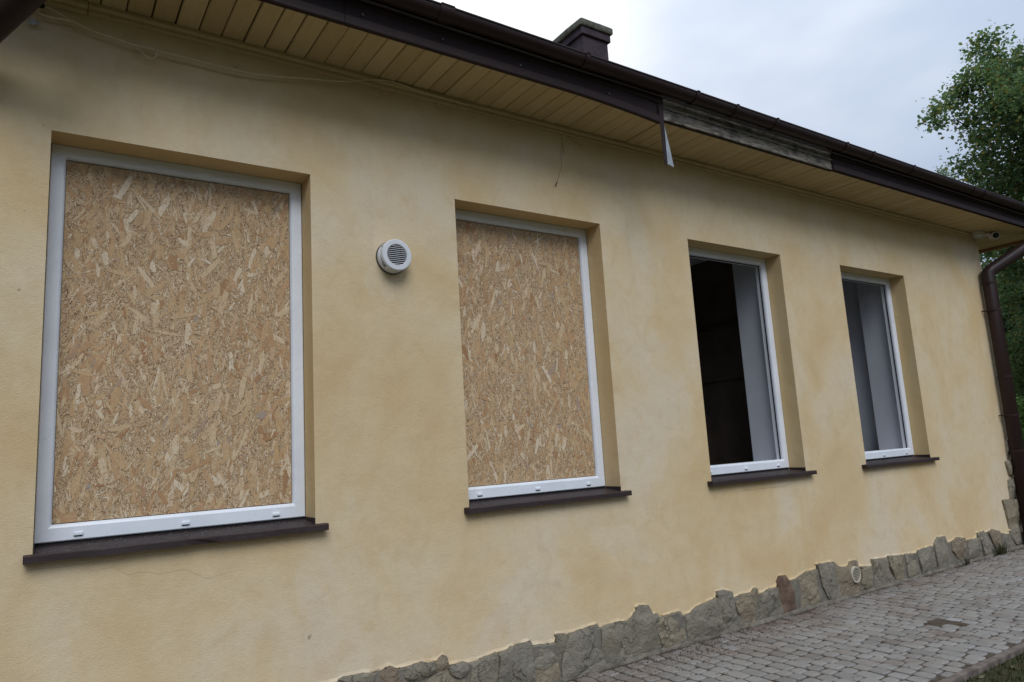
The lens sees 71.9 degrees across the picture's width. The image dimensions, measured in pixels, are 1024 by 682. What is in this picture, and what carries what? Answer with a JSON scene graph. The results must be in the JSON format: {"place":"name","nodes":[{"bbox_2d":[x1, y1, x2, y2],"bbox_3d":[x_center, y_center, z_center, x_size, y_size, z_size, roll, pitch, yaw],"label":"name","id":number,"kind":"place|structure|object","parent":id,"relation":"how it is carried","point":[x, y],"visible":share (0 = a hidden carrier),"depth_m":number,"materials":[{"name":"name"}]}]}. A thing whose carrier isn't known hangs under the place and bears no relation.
{"place":"outdoors","nodes":[
{"label":"outdoors","id":0,"kind":"place"},
{"bbox_2d":[434,0,1023,282],"label":"sky","id":1,"kind":"structure","parent":0,"point":[855,72],"materials":[{"name":"white"}]},
{"bbox_2d":[552,544,1023,681],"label":"pavement","id":2,"kind":"structure","parent":0,"point":[948,597],"depth_m":4.97,"materials":[{"name":"grey stone"}]},
{"bbox_2d":[0,0,1023,681],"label":"house","id":3,"kind":"structure","parent":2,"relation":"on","point":[800,384],"depth_m":4.50,"materials":[{"name":"paint"}]},
{"bbox_2d":[27,18,38,24],"bbox_3d":[-2.302,-1.533,3.395,0.049,0.034,0.016,3,-11,-34],"label":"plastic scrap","id":4,"kind":"object","parent":3,"relation":"attached to","point":[32,21],"visible":1,"depth_m":3.39,"materials":[{"name":"grey plastic"}]},
{"bbox_2d":[52,161,291,523],"bbox_3d":[-1.739,-0.006,3.747,1.114,1.789,0.018,3,-11,-34],"label":"chipboard sheet","id":5,"kind":"object","parent":3,"relation":"attached to","point":[174,391],"visible":1,"depth_m":3.70,"materials":[{"name":"brown wood"}]},
{"bbox_2d":[23,130,328,564],"bbox_3d":[-1.672,0.016,3.664,1.345,2.008,0.288,3,-11,-34],"label":"window","id":6,"kind":"structure","parent":3,"relation":"in","point":[62,541],"depth_m":3.63,"materials":[{"name":"white plastic"}]},
{"bbox_2d":[36,6,469,105],"bbox_3d":[-1.290,-1.546,4.075,2.418,0.231,0.022,3,-11,-34],"label":"loose cable","id":7,"kind":"object","parent":3,"relation":"attached to","point":[65,18],"visible":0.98,"depth_m":3.80,"materials":[{"name":"plastic"}]},
{"bbox_2d":[376,239,411,274],"bbox_3d":[-0.710,-0.509,4.259,0.202,0.202,0.089,3,-11,-34],"label":"air vent","id":8,"kind":"object","parent":3,"relation":"attached to","point":[393,256],"visible":1,"depth_m":4.23,"materials":[{"name":"white plastic"}]},
{"bbox_2d":[456,220,594,486],"bbox_3d":[0.092,0.077,4.975,1.105,1.789,0.018,3,-11,-34],"label":"chipboard sheet","id":9,"kind":"object","parent":3,"relation":"attached to","point":[526,395],"visible":0.97,"depth_m":4.95,"materials":[{"name":"brown wood"}]},
{"bbox_2d":[455,199,631,513],"bbox_3d":[0.065,-0.010,5.033,1.337,2.277,0.583,3,-11,-34],"label":"window","id":10,"kind":"structure","parent":3,"relation":"in","point":[605,483],"depth_m":5.14,"materials":[{"name":"white plastic"}]},
{"bbox_2d":[687,239,816,485],"bbox_3d":[1.894,0.074,6.259,1.369,2.278,0.583,3,-11,-34],"label":"window","id":11,"kind":"structure","parent":3,"relation":"in","point":[774,420],"depth_m":6.51,"materials":[{"name":"white plastic"}]},
{"bbox_2d":[851,566,860,582],"bbox_3d":[3.071,2.093,6.333,0.142,0.142,0.042,3,-11,-34],"label":"plinth vent","id":12,"kind":"object","parent":3,"relation":"attached to","point":[855,572],"visible":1,"depth_m":6.33,"materials":[{"name":"beige plastic"}]},
{"bbox_2d":[840,265,939,468],"bbox_3d":[3.707,0.156,7.475,1.389,2.277,0.583,3,-11,-34],"label":"window","id":13,"kind":"structure","parent":3,"relation":"in","point":[887,332],"depth_m":7.76,"materials":[{"name":"white plastic"}]},
{"bbox_2d":[972,230,999,239],"bbox_3d":[5.894,-1.315,8.785,0.355,0.123,0.134,-2,-9,-11],"label":"security camera","id":14,"kind":"object","parent":3,"relation":"attached to","point":[980,234],"visible":1,"depth_m":8.76,"materials":[{"name":"white plastic"}]},
{"bbox_2d":[568,547,1023,681],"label":"dirt crumbs","id":15,"kind":"object","parent":2,"relation":"on","point":[772,631],"visible":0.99,"depth_m":5.09,"materials":[{"name":"brown soil"}]},
{"bbox_2d":[962,555,972,565],"bbox_3d":[4.749,2.287,7.381,0.218,0.109,0.150,3,-11,-34],"label":"weed tuft","id":16,"kind":"object","parent":2,"relation":"on","point":[967,562],"visible":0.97,"depth_m":7.38,"materials":[{"name":"green plant"}]},
{"bbox_2d":[992,541,1009,555],"bbox_3d":[5.418,2.293,7.832,0.309,0.157,0.196,3,-11,-34],"label":"weed tuft","id":17,"kind":"object","parent":2,"relation":"on","point":[1002,550],"visible":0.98,"depth_m":7.83,"materials":[{"name":"green plant"}]},
{"bbox_2d":[957,652,1023,681],"bbox_3d":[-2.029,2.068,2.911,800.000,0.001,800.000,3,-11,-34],"label":"lawn","id":18,"kind":"structure","parent":0,"point":[1015,665],"depth_m":4.21,"materials":[{"name":"plant"}]},
{"bbox_2d":[935,165,952,177],"bbox_3d":[16.266,-1.036,25.443,2.946,11.068,2.667,-10,-11,35],"label":"slender tree","id":19,"kind":"object","parent":18,"relation":"on","point":[942,173],"visible":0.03,"depth_m":25.91,"materials":[{"name":"green plant"}]},
{"bbox_2d":[915,20,1023,326],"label":"oak tree","id":20,"kind":"object","parent":18,"relation":"on","point":[999,78],"visible":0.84,"depth_m":19.62,"materials":[{"name":"green plant"}]},
{"bbox_2d":[938,642,1023,681],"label":"kerb","id":21,"kind":"structure","parent":18,"relation":"on","point":[987,664],"depth_m":4.29,"materials":[{"name":"concrete"}]},
{"bbox_2d":[980,256,1023,429],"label":"tree belt","id":22,"kind":"object","parent":18,"relation":"on","point":[1006,317],"visible":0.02,"depth_m":26.63,"materials":[{"name":"green plant"}]},
{"bbox_2d":[981,245,1023,344],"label":"broadleaf tree","id":23,"kind":"object","parent":18,"relation":"on","point":[1001,276],"visible":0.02,"depth_m":29.11,"materials":[{"name":"green plant"}]},
{"bbox_2d":[1005,309,1023,402],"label":"young tree","id":24,"kind":"object","parent":18,"relation":"on","point":[1015,366],"visible":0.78,"depth_m":24.08,"materials":[{"name":"green plant"}]},
{"bbox_2d":[1016,394,1023,441],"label":"bush","id":25,"kind":"object","parent":18,"relation":"on","point":[1021,414],"visible":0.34,"depth_m":17.99,"materials":[{"name":"green plant"}]}
]}

